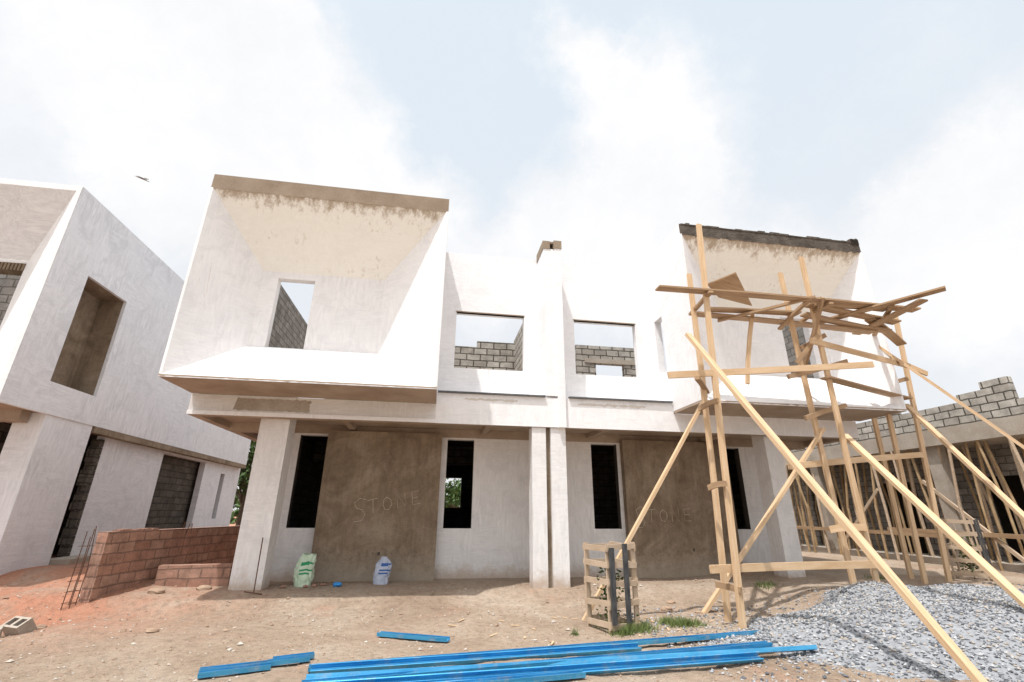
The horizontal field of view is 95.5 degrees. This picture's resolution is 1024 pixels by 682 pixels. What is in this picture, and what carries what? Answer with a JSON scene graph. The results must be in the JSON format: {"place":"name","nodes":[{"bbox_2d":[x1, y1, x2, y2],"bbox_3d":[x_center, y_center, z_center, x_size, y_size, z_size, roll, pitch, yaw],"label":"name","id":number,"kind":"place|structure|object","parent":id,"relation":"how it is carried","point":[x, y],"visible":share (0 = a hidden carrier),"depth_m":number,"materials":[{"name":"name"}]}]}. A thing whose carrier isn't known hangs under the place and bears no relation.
{"place":"outdoors","nodes":[
{"label":"outdoors","id":0,"kind":"place"},
{"bbox_2d":[0,511,1023,681],"bbox_3d":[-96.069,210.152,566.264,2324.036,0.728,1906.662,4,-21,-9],"label":"ground","id":1,"kind":"structure","parent":0,"point":[300,602],"depth_m":7.95,"materials":[{"name":"soil"}]},
{"bbox_2d":[0,625,3,637],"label":"hollow concrete block","id":2,"kind":"object","parent":1,"relation":"on","point":[1,628],"depth_m":6.62,"materials":[{"name":"grey concrete"}]},
{"bbox_2d":[2,616,36,635],"bbox_3d":[-7.746,4.494,7.310,0.420,0.200,0.200,-7,13,18],"label":"hollow concrete block","id":3,"kind":"object","parent":1,"relation":"on","point":[17,625],"depth_m":7.26,"materials":[{"name":"grey concrete"}]},
{"bbox_2d":[36,624,47,629],"bbox_3d":[-7.731,4.690,7.617,0.203,0.090,0.152,4,-21,-9],"label":"rock","id":4,"kind":"object","parent":1,"relation":"on","point":[40,626],"visible":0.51,"depth_m":7.60,"materials":[{"name":"beige stone"}]},
{"bbox_2d":[60,526,96,609],"bbox_3d":[-7.910,4.225,8.495,0.190,1.579,0.180,4,-21,-9],"label":"rebar cage","id":5,"kind":"object","parent":1,"relation":"on","point":[79,574],"visible":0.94,"depth_m":8.52,"materials":[{"name":"metal"}]},
{"bbox_2d":[0,178,250,574],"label":"unfinished house","id":6,"kind":"structure","parent":1,"relation":"on","point":[101,430],"depth_m":11.92,"materials":[{"name":"white paint"}]},
{"bbox_2d":[145,627,159,632],"bbox_3d":[-5.510,4.436,7.122,0.205,0.090,0.149,4,-21,-9],"label":"rock","id":7,"kind":"object","parent":1,"relation":"on","point":[152,630],"visible":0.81,"depth_m":7.09,"materials":[{"name":"beige stone"}]},
{"bbox_2d":[147,588,164,593],"bbox_3d":[-6.949,4.895,9.087,0.318,0.144,0.225,4,-21,-9],"label":"rock","id":8,"kind":"object","parent":1,"relation":"on","point":[156,591],"visible":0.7,"depth_m":9.03,"materials":[{"name":"beige stone"}]},
{"bbox_2d":[78,526,239,602],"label":"block wall","id":9,"kind":"structure","parent":1,"relation":"on","point":[120,559],"depth_m":9.74,"materials":[{"name":"brown brick"}]},
{"bbox_2d":[154,563,232,586],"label":"foundation block wall","id":10,"kind":"structure","parent":1,"relation":"on","point":[189,575],"depth_m":9.92,"materials":[{"name":"brown brick"}]},
{"bbox_2d":[196,585,211,589],"bbox_3d":[-6.322,5.081,9.552,0.279,0.135,0.217,14,-24,-33],"label":"rock","id":11,"kind":"object","parent":1,"relation":"on","point":[204,587],"visible":0.64,"depth_m":9.51,"materials":[{"name":"beige stone"}]},
{"bbox_2d":[197,662,270,678],"bbox_3d":[-3.110,3.701,5.234,0.715,0.051,0.100,10,-23,-25],"label":"blue metal channel","id":12,"kind":"object","parent":1,"relation":"on","point":[232,670],"visible":1,"depth_m":5.21,"materials":[{"name":"metal"}]},
{"bbox_2d":[199,660,269,669],"bbox_3d":[-3.182,3.751,5.354,0.709,0.050,0.100,10,-22,-24],"label":"blue metal channel","id":13,"kind":"object","parent":1,"relation":"on","point":[231,665],"visible":0.39,"depth_m":5.36,"materials":[{"name":"metal"}]},
{"bbox_2d":[235,440,256,525],"bbox_3d":[-13.640,7.235,24.283,5.628,6.512,3.141,4,-21,-9],"label":"tree","id":14,"kind":"object","parent":1,"relation":"on","point":[244,478],"visible":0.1,"depth_m":23.68,"materials":[{"name":"green plant"}]},
{"bbox_2d":[253,537,263,591],"bbox_3d":[-5.136,4.525,9.426,0.023,1.001,0.235,11,-23,-26],"label":"steel rod","id":15,"kind":"object","parent":1,"relation":"on","point":[258,563],"visible":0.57,"depth_m":9.43,"materials":[{"name":"brown metal"}]},
{"bbox_2d":[268,654,310,665],"bbox_3d":[-2.682,3.840,5.597,0.468,0.056,0.100,10,-22,-24],"label":"blue metal channel","id":16,"kind":"object","parent":1,"relation":"on","point":[289,660],"visible":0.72,"depth_m":5.58,"materials":[{"name":"metal"}]},
{"bbox_2d":[273,652,314,658],"bbox_3d":[-2.685,3.893,5.728,0.468,0.056,0.100,10,-22,-24],"label":"blue metal channel","id":17,"kind":"object","parent":1,"relation":"on","point":[312,654],"visible":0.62,"depth_m":5.76,"materials":[{"name":"metal"}]},
{"bbox_2d":[293,553,316,586],"bbox_3d":[-4.504,4.964,10.106,0.415,0.656,0.323,4,-21,-9],"label":"cement sack","id":18,"kind":"object","parent":1,"relation":"on","point":[304,571],"visible":0.98,"depth_m":10.03,"materials":[{"name":"green"}]},
{"bbox_2d":[333,582,341,586],"bbox_3d":[-3.732,5.208,9.953,0.187,0.100,0.144,4,-21,-9],"label":"blue cloth","id":19,"kind":"object","parent":1,"relation":"on","point":[337,584],"visible":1,"depth_m":9.91,"materials":[{"name":"blue fabric"}]},
{"bbox_2d":[230,491,458,523],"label":"distant treeline","id":20,"kind":"object","parent":1,"relation":"on","point":[235,513],"depth_m":47.32,"materials":[{"name":"green plant"}]},
{"bbox_2d":[373,556,391,584],"bbox_3d":[-2.935,5.200,10.560,0.396,0.577,0.318,4,-21,-9],"label":"cement bag","id":21,"kind":"object","parent":1,"relation":"on","point":[382,571],"visible":1,"depth_m":10.47,"materials":[{"name":"white plastic"}]},
{"bbox_2d":[377,631,449,641],"bbox_3d":[-1.470,4.367,6.882,1.192,0.077,0.100,-7,-22,20],"label":"blue metal channel","id":22,"kind":"object","parent":1,"relation":"on","point":[414,636],"visible":1,"depth_m":6.85,"materials":[{"name":"metal"}]},
{"bbox_2d":[444,478,460,507],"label":"tree","id":23,"kind":"object","parent":1,"relation":"on","point":[453,491],"visible":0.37,"depth_m":40.35,"materials":[{"name":"green plant"}]},
{"bbox_2d":[310,642,641,673],"bbox_3d":[-0.261,3.905,5.749,4.156,0.120,0.112,6,-21,-16],"label":"blue metal channel","id":24,"kind":"object","parent":1,"relation":"on","point":[414,662],"visible":0.92,"depth_m":5.67,"materials":[{"name":"metal"}]},
{"bbox_2d":[0,576,1009,681],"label":"scattered stones","id":25,"kind":"object","parent":1,"relation":"on","point":[271,624],"visible":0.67,"depth_m":7.21,"materials":[{"name":"beige stone"}]},
{"bbox_2d":[448,670,585,681],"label":"blue metal channel","id":26,"kind":"object","parent":1,"relation":"on","point":[554,676],"visible":1,"depth_m":5.05,"materials":[{"name":"metal"}]},
{"bbox_2d":[158,174,906,589],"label":"unfinished house","id":27,"kind":"structure","parent":1,"relation":"on","point":[546,444],"depth_m":11.69,"materials":[{"name":"paint"}]},
{"bbox_2d":[308,630,760,671],"bbox_3d":[0.724,4.100,6.218,6.405,0.064,0.100,6,-21,-16],"label":"blue metal channel","id":28,"kind":"object","parent":1,"relation":"on","point":[661,640],"visible":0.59,"depth_m":6.53,"materials":[{"name":"metal"}]},
{"bbox_2d":[302,641,772,681],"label":"blue metal channel","id":29,"kind":"object","parent":1,"relation":"on","point":[756,644],"visible":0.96,"depth_m":5.53,"materials":[{"name":"metal"}]},
{"bbox_2d":[319,651,763,681],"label":"blue metal channel","id":30,"kind":"object","parent":1,"relation":"on","point":[661,663],"visible":0.89,"depth_m":5.37,"materials":[{"name":"metal"}]},
{"bbox_2d":[306,645,817,678],"bbox_3d":[0.917,3.837,5.581,6.357,0.101,0.112,5,-21,-11],"label":"blue metal channel","id":31,"kind":"object","parent":1,"relation":"on","point":[637,657],"visible":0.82,"depth_m":5.55,"materials":[{"name":"metal"}]},
{"bbox_2d":[448,609,722,644],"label":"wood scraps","id":32,"kind":"object","parent":1,"relation":"on","point":[552,642],"visible":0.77,"depth_m":7.60,"materials":[{"name":"beige wood"}]},
{"bbox_2d":[582,541,640,634],"bbox_3d":[1.666,4.080,7.794,0.654,1.330,0.668,11,-23,-27],"label":"wooden tree guard","id":33,"kind":"object","parent":1,"relation":"on","point":[610,562],"visible":0.97,"depth_m":7.63,"materials":[{"name":"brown wood"}]},
{"bbox_2d":[596,567,638,617],"bbox_3d":[1.684,4.254,7.772,0.716,0.988,0.565,4,-21,-9],"label":"plant","id":34,"kind":"object","parent":1,"relation":"on","point":[605,594],"visible":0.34,"depth_m":7.74,"materials":[{"name":"green plant"}]},
{"bbox_2d":[660,606,672,611],"bbox_3d":[2.983,5.176,8.984,0.251,0.108,0.169,4,-21,-9],"label":"rock","id":35,"kind":"object","parent":1,"relation":"on","point":[666,608],"visible":0.74,"depth_m":8.93,"materials":[{"name":"beige stone"}]},
{"bbox_2d":[666,600,675,603],"bbox_3d":[3.280,5.393,9.600,0.194,0.090,0.148,4,-21,-9],"label":"rock","id":36,"kind":"object","parent":1,"relation":"on","point":[671,602],"visible":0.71,"depth_m":9.56,"materials":[{"name":"beige stone"}]},
{"bbox_2d":[582,224,1023,681],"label":"wooden scaffolding","id":37,"kind":"object","parent":1,"relation":"on","point":[729,287],"visible":0.91,"depth_m":9.91,"materials":[{"name":"beige wood"}]},
{"bbox_2d":[619,580,1023,681],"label":"gravel pile","id":38,"kind":"object","parent":1,"relation":"on","point":[877,628],"visible":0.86,"depth_m":6.49,"materials":[{"name":"grey gravel"}]},
{"bbox_2d":[783,376,1023,572],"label":"unfinished block building","id":39,"kind":"structure","parent":1,"relation":"on","point":[962,491],"depth_m":15.09,"materials":[{"name":"concrete"}]},
{"bbox_2d":[949,536,982,578],"bbox_3d":[11.218,5.300,11.414,0.686,0.972,0.622,4,-21,-9],"label":"sapling","id":40,"kind":"object","parent":1,"relation":"on","point":[969,565],"visible":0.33,"depth_m":11.40,"materials":[{"name":"green plant"}]},
{"bbox_2d":[941,518,991,580],"bbox_3d":[11.227,5.119,11.505,0.716,1.375,0.728,15,-25,-35],"label":"wooden tree guard","id":41,"kind":"object","parent":1,"relation":"on","point":[978,533],"visible":0.74,"depth_m":11.32,"materials":[{"name":"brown wood"}]},
{"bbox_2d":[0,0,1023,510],"label":"sky","id":42,"kind":"structure","parent":0,"point":[597,128],"materials":[{"name":"white"}]},
{"bbox_2d":[570,572,899,637],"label":"grass","id":43,"kind":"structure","parent":0,"point":[641,627],"depth_m":7.62,"materials":[{"name":"green plant"}]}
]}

